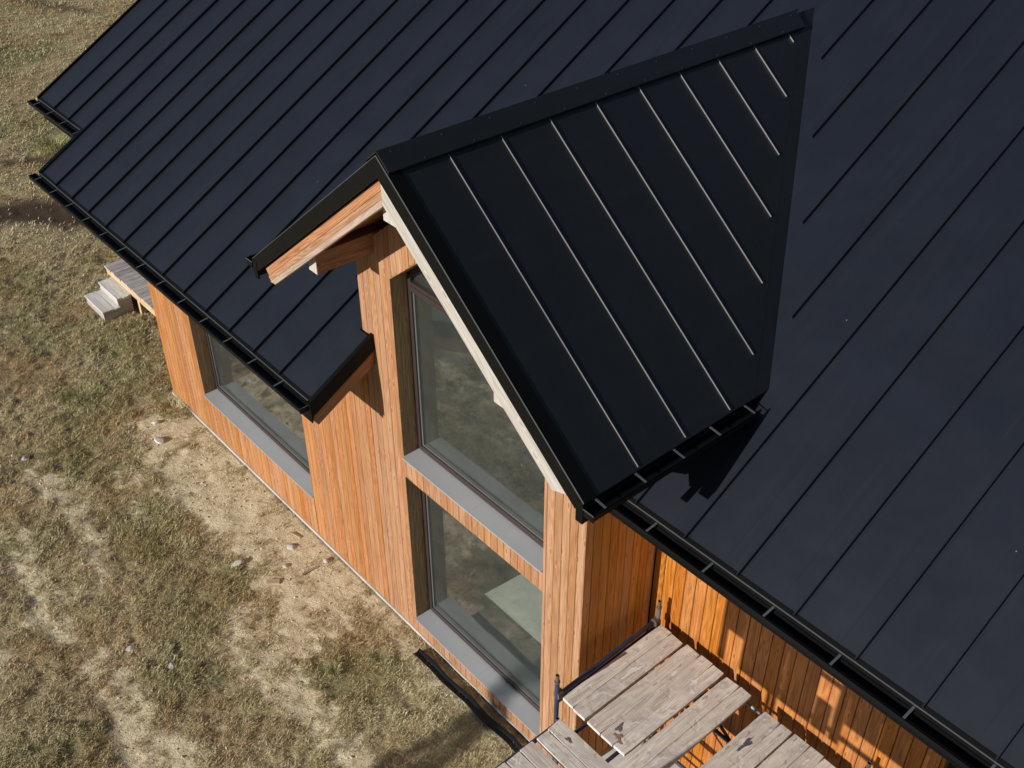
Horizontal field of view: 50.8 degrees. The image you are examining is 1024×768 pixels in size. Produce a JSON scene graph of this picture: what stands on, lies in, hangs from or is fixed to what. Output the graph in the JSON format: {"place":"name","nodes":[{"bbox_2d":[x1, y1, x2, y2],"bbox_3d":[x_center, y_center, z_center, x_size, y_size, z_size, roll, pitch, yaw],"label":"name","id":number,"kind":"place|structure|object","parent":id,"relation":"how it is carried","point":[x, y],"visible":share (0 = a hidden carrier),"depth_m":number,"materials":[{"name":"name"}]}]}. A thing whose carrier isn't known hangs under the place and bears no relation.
{"place":"outdoors","nodes":[
{"label":"outdoors","id":0,"kind":"place"},
{"bbox_2d":[0,0,526,767],"bbox_3d":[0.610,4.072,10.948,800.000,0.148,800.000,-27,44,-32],"label":"ground","id":1,"kind":"structure","parent":0,"point":[60,216],"depth_m":13.16,"materials":[{"name":"soil"}]},
{"bbox_2d":[22,455,29,460],"bbox_3d":[-6.774,1.022,15.021,0.102,0.054,0.122,-3,37,-4],"label":"stone","id":2,"kind":"object","parent":1,"relation":"on","point":[25,457],"visible":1,"depth_m":14.99,"materials":[{"name":"grey stone"}]},
{"bbox_2d":[28,133,70,153],"bbox_3d":[-9.907,-5.201,23.364,1.156,0.165,1.187,-27,44,-32],"label":"grass tussock","id":3,"kind":"object","parent":1,"relation":"on","point":[56,137],"depth_m":23.43,"materials":[{"name":"plant"}]},
{"bbox_2d":[54,404,95,428],"bbox_3d":[-6.409,0.477,15.790,0.617,0.060,0.610,-27,44,-32],"label":"grass tussock","id":4,"kind":"object","parent":1,"relation":"on","point":[62,419],"depth_m":15.76,"materials":[{"name":"plant"}]},
{"bbox_2d":[59,379,105,408],"bbox_3d":[-6.442,0.169,16.162,0.762,0.067,0.756,-27,44,-32],"label":"grass tussock","id":5,"kind":"object","parent":1,"relation":"on","point":[86,384],"depth_m":16.20,"materials":[{"name":"plant"}]},
{"bbox_2d":[84,277,133,320],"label":"wooden steps","id":6,"kind":"structure","parent":1,"relation":"on","point":[111,299],"depth_m":17.95,"materials":[{"name":"grey wood"}]},
{"bbox_2d":[104,259,155,316],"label":"porch deck","id":7,"kind":"structure","parent":1,"relation":"on","point":[129,278],"depth_m":17.97,"materials":[{"name":"grey wood"}]},
{"bbox_2d":[126,645,135,650],"bbox_3d":[-4.350,3.018,12.310,0.121,0.030,0.089,-12,38,-16],"label":"stone","id":8,"kind":"object","parent":1,"relation":"on","point":[129,648],"visible":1,"depth_m":12.30,"materials":[{"name":"white stone"}]},
{"bbox_2d":[105,501,187,555],"bbox_3d":[-4.700,1.850,13.891,1.045,0.052,1.059,-27,44,-32],"label":"grass tussock","id":9,"kind":"object","parent":1,"relation":"on","point":[139,528],"depth_m":13.90,"materials":[{"name":"plant"}]},
{"bbox_2d":[154,437,163,443],"bbox_3d":[-4.997,0.802,15.321,0.183,0.077,0.118,20,41,25],"label":"stone","id":10,"kind":"object","parent":1,"relation":"on","point":[159,440],"visible":1,"depth_m":15.28,"materials":[{"name":"white stone"}]},
{"bbox_2d":[151,394,189,419],"bbox_3d":[-4.982,0.327,15.911,0.705,0.097,0.706,-27,44,-32],"label":"grass tussock","id":11,"kind":"object","parent":1,"relation":"on","point":[168,405],"depth_m":15.89,"materials":[{"name":"plant"}]},
{"bbox_2d":[151,532,200,566],"bbox_3d":[-4.227,2.079,13.564,0.635,0.052,0.645,-27,44,-32],"label":"grass tussock","id":12,"kind":"object","parent":1,"relation":"on","point":[183,543],"depth_m":13.61,"materials":[{"name":"plant"}]},
{"bbox_2d":[231,559,243,567],"bbox_3d":[-3.403,2.232,13.367,0.105,0.082,0.181,19,41,24],"label":"stone","id":13,"kind":"object","parent":1,"relation":"on","point":[239,562],"visible":1,"depth_m":13.34,"materials":[{"name":"white stone"}]},
{"bbox_2d":[0,314,507,767],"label":"soil clods","id":14,"kind":"object","parent":1,"relation":"on","point":[300,682],"visible":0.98,"depth_m":13.16,"materials":[{"name":"brown soil"}]},
{"bbox_2d":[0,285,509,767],"bbox_3d":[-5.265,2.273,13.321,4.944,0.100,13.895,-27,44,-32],"label":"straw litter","id":15,"kind":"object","parent":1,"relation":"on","point":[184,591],"visible":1,"depth_m":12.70,"materials":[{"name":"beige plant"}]},
{"bbox_2d":[266,579,279,584],"bbox_3d":[-2.909,2.411,13.134,0.160,0.030,0.075,-2,39,-5],"label":"wood offcut","id":16,"kind":"object","parent":1,"relation":"on","point":[273,581],"visible":1,"depth_m":13.12,"materials":[{"name":"beige wood"}]},
{"bbox_2d":[287,544,296,549],"bbox_3d":[-2.784,2.061,13.622,0.136,0.054,0.090,12,38,16],"label":"stone","id":17,"kind":"object","parent":1,"relation":"on","point":[291,547],"visible":1,"depth_m":13.61,"materials":[{"name":"white stone"}]},
{"bbox_2d":[295,546,312,550],"bbox_3d":[-2.620,2.072,13.589,0.220,0.015,0.020,-11,40,-17],"label":"wood offcut","id":18,"kind":"object","parent":1,"relation":"on","point":[303,548],"visible":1,"depth_m":13.58,"materials":[{"name":"brown wood"}]},
{"bbox_2d":[301,566,317,575],"bbox_3d":[-2.491,2.299,13.288,0.220,0.020,0.030,-23,44,-30],"label":"wood offcut","id":19,"kind":"object","parent":1,"relation":"on","point":[309,570],"visible":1,"depth_m":13.28,"materials":[{"name":"brown wood"}]},
{"bbox_2d":[323,659,343,678],"bbox_3d":[-1.985,3.181,12.024,0.311,0.075,0.290,-27,44,-32],"label":"grass tussock","id":20,"kind":"object","parent":1,"relation":"on","point":[331,666],"depth_m":12.02,"materials":[{"name":"plant"}]},
{"bbox_2d":[424,645,444,664],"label":"grass tussock","id":21,"kind":"object","parent":1,"relation":"on","point":[430,647],"depth_m":12.25,"materials":[{"name":"plant"}]},
{"bbox_2d":[413,648,522,751],"bbox_3d":[-0.219,3.601,11.451,0.124,0.048,2.602,-28,45,-32],"label":"drainage membrane","id":22,"kind":"object","parent":1,"relation":"on","point":[468,700],"visible":0.82,"depth_m":11.69,"materials":[{"name":"black plastic"}]},
{"bbox_2d":[458,680,481,698],"bbox_3d":[-0.441,3.362,11.831,0.328,0.045,0.316,13,38,17],"label":"grass tussock","id":23,"kind":"object","parent":1,"relation":"on","point":[467,685],"depth_m":11.85,"materials":[{"name":"plant"}]},
{"bbox_2d":[27,0,1023,767],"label":"timber house","id":24,"kind":"structure","parent":1,"relation":"on","point":[519,354],"depth_m":9.09,"materials":[{"name":"metal"},{"name":"wood"},{"name":"glass"}]},
{"bbox_2d":[188,317,313,497],"bbox_3d":[-3.290,-0.033,13.725,0.283,1.916,2.835,-27,44,-32],"label":"window","id":25,"kind":"structure","parent":24,"relation":"in","point":[286,458],"depth_m":14.52,"materials":[{"name":"grey metal"}]},
{"bbox_2d":[389,263,544,572],"bbox_3d":[-0.325,-0.015,9.482,0.283,2.944,2.133,-27,44,-32],"label":"window","id":26,"kind":"structure","parent":24,"relation":"in","point":[479,503],"depth_m":10.27,"materials":[{"name":"grey metal"}]},
{"bbox_2d":[405,477,541,735],"bbox_3d":[-0.320,2.233,11.142,0.283,2.174,2.133,-27,44,-32],"label":"window","id":27,"kind":"structure","parent":24,"relation":"in","point":[525,706],"depth_m":11.76,"materials":[{"name":"grey metal"}]},
{"bbox_2d":[495,717,559,767],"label":"scaffold tower","id":28,"kind":"structure","parent":1,"relation":"on","point":[534,740],"depth_m":9.12,"materials":[{"name":"grey metal"}]},
{"bbox_2d":[497,741,559,767],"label":"scaffold deck","id":29,"kind":"structure","parent":28,"relation":"on","point":[531,754],"depth_m":8.84,"materials":[{"name":"grey wood"}]},
{"bbox_2d":[537,719,612,767],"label":"scaffold deck","id":30,"kind":"structure","parent":28,"relation":"on","point":[561,743],"depth_m":8.94,"materials":[{"name":"grey wood"}]},
{"bbox_2d":[552,600,871,767],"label":"scaffold tower","id":31,"kind":"structure","parent":1,"relation":"on","point":[559,693],"depth_m":9.74,"materials":[{"name":"grey metal"}]},
{"bbox_2d":[563,625,682,720],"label":"scaffold deck","id":32,"kind":"structure","parent":31,"relation":"on","point":[596,692],"depth_m":9.55,"materials":[{"name":"grey wood planks"}]},
{"bbox_2d":[587,645,723,755],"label":"scaffold deck","id":33,"kind":"structure","parent":31,"relation":"on","point":[633,717],"depth_m":9.31,"materials":[{"name":"grey wood"}]},
{"bbox_2d":[616,677,750,767],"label":"scaffold deck","id":34,"kind":"structure","parent":31,"relation":"on","point":[681,735],"depth_m":9.09,"materials":[{"name":"grey wood"}]},
{"bbox_2d":[700,712,791,767],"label":"scaffold deck","id":35,"kind":"structure","parent":31,"relation":"on","point":[759,740],"depth_m":8.95,"materials":[{"name":"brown wood"}]},
{"bbox_2d":[757,734,834,767],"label":"scaffold deck","id":36,"kind":"structure","parent":31,"relation":"on","point":[794,751],"depth_m":8.86,"materials":[{"name":"grey wood"}]},
{"bbox_2d":[0,0,527,767],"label":"grass","id":37,"kind":"structure","parent":0,"point":[138,330],"depth_m":13.32,"materials":[{"name":"plant"}]}
]}

